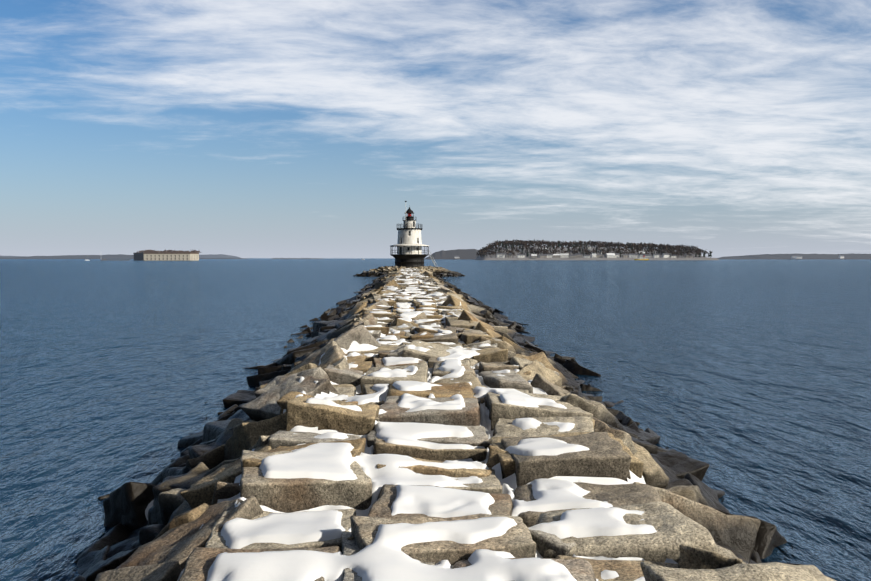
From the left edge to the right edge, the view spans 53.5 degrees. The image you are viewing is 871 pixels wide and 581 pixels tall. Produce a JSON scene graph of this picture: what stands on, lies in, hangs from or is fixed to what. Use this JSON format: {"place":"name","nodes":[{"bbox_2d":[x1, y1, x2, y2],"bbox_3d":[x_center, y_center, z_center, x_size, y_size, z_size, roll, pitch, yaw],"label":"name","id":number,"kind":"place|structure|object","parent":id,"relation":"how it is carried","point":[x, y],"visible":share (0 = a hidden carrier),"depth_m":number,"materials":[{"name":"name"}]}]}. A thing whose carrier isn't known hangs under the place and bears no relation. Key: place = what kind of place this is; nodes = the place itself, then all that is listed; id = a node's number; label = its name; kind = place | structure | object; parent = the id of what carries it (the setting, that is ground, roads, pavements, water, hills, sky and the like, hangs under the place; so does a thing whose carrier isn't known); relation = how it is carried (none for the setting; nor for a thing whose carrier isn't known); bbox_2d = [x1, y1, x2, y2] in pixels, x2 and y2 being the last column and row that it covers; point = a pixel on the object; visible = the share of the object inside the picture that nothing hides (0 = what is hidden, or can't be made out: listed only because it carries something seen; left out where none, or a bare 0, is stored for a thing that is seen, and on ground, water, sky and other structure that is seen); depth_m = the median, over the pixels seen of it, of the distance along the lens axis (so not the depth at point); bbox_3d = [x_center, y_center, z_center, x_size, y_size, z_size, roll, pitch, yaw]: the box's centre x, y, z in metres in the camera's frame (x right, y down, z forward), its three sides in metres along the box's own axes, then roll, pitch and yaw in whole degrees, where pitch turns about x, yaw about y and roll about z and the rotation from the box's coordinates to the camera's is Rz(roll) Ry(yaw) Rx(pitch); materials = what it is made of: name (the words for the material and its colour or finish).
{"place":"outdoors","nodes":[
{"label":"outdoors","id":0,"kind":"place"},
{"bbox_2d":[0,254,246,258],"bbox_3d":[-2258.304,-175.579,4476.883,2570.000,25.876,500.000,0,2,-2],"label":"shore","id":1,"kind":"structure","parent":0,"point":[118,256],"depth_m":4328.36,"materials":[{"name":"grey"}]},
{"bbox_2d":[272,258,321,258],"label":"islet","id":2,"kind":"object","parent":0,"point":[296,258],"visible":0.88,"depth_m":4001.93,"materials":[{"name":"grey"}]},
{"bbox_2d":[325,257,426,258],"bbox_3d":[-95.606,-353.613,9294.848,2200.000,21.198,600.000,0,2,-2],"label":"distant shoreline","id":3,"kind":"structure","parent":0,"point":[362,258],"depth_m":8977.52,"materials":[{"name":"grey"}]},
{"bbox_2d":[0,258,870,580],"bbox_3d":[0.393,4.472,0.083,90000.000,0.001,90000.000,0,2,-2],"label":"sea water","id":4,"kind":"structure","parent":0,"point":[748,382],"depth_m":37.03,"materials":[{"name":"blue liquid"}]},
{"bbox_2d":[100,259,129,259],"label":"fort pier","id":5,"kind":"structure","parent":4,"relation":"in","point":[114,259],"depth_m":1696.14,"materials":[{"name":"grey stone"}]},
{"bbox_2d":[133,253,198,259],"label":"fort gorges","id":6,"kind":"structure","parent":4,"relation":"on","point":[166,256],"depth_m":1685.59,"materials":[{"name":"beige stone"}]},
{"bbox_2d":[136,249,200,252],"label":"fort roof vegetation","id":7,"kind":"object","parent":6,"relation":"on","point":[165,251],"visible":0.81,"depth_m":1706.32,"materials":[{"name":"green plant"}]},
{"bbox_2d":[73,266,835,580],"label":"breakwater","id":8,"kind":"object","parent":4,"relation":"in","point":[702,533],"visible":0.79,"depth_m":12.25,"materials":[{"name":"stone"}]},
{"bbox_2d":[390,201,428,267],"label":"lighthouse","id":9,"kind":"object","parent":8,"relation":"on","point":[409,245],"visible":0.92,"depth_m":214.82,"materials":[{"name":"white paint"}]},
{"bbox_2d":[145,268,677,580],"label":"snow patches","id":10,"kind":"object","parent":8,"relation":"on","point":[382,557],"visible":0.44,"depth_m":9.32,"materials":[{"name":"white snow"}]},
{"bbox_2d":[634,255,648,259],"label":"boat","id":11,"kind":"object","parent":4,"relation":"in","point":[642,258],"visible":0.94,"depth_m":1845.48,"materials":[{"name":"yellow"}]},
{"bbox_2d":[0,0,870,257],"label":"sky","id":12,"kind":"structure","parent":0,"point":[239,128],"materials":[{"name":"blue"}]},
{"bbox_2d":[425,249,478,258],"bbox_3d":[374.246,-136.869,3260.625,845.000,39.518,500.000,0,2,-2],"label":"shore","id":13,"kind":"structure","parent":0,"point":[461,254],"depth_m":3117.32,"materials":[{"name":"grey"}]},
{"bbox_2d":[475,246,718,259],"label":"island terrain","id":14,"kind":"structure","parent":0,"point":[491,257],"depth_m":1932.08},
{"bbox_2d":[476,239,711,258],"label":"island trees","id":15,"kind":"object","parent":14,"relation":"on","point":[637,247],"visible":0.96,"depth_m":1987.78,"materials":[{"name":"green plant"}]},
{"bbox_2d":[496,245,692,257],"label":"buildings","id":16,"kind":"structure","parent":14,"relation":"on","point":[594,255],"depth_m":1920.49,"materials":[{"name":"white"}]},
{"bbox_2d":[717,253,870,258],"bbox_3d":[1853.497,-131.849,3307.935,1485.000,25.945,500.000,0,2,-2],"label":"shore","id":17,"kind":"structure","parent":0,"point":[816,256],"depth_m":3185.55,"materials":[{"name":"grey"}]},
{"bbox_2d":[791,255,843,258],"bbox_3d":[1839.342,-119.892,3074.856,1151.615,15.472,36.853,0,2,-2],"label":"shore houses","id":18,"kind":"structure","parent":17,"relation":"on","point":[800,257],"depth_m":3056.30,"materials":[{"name":"white"}]}
]}

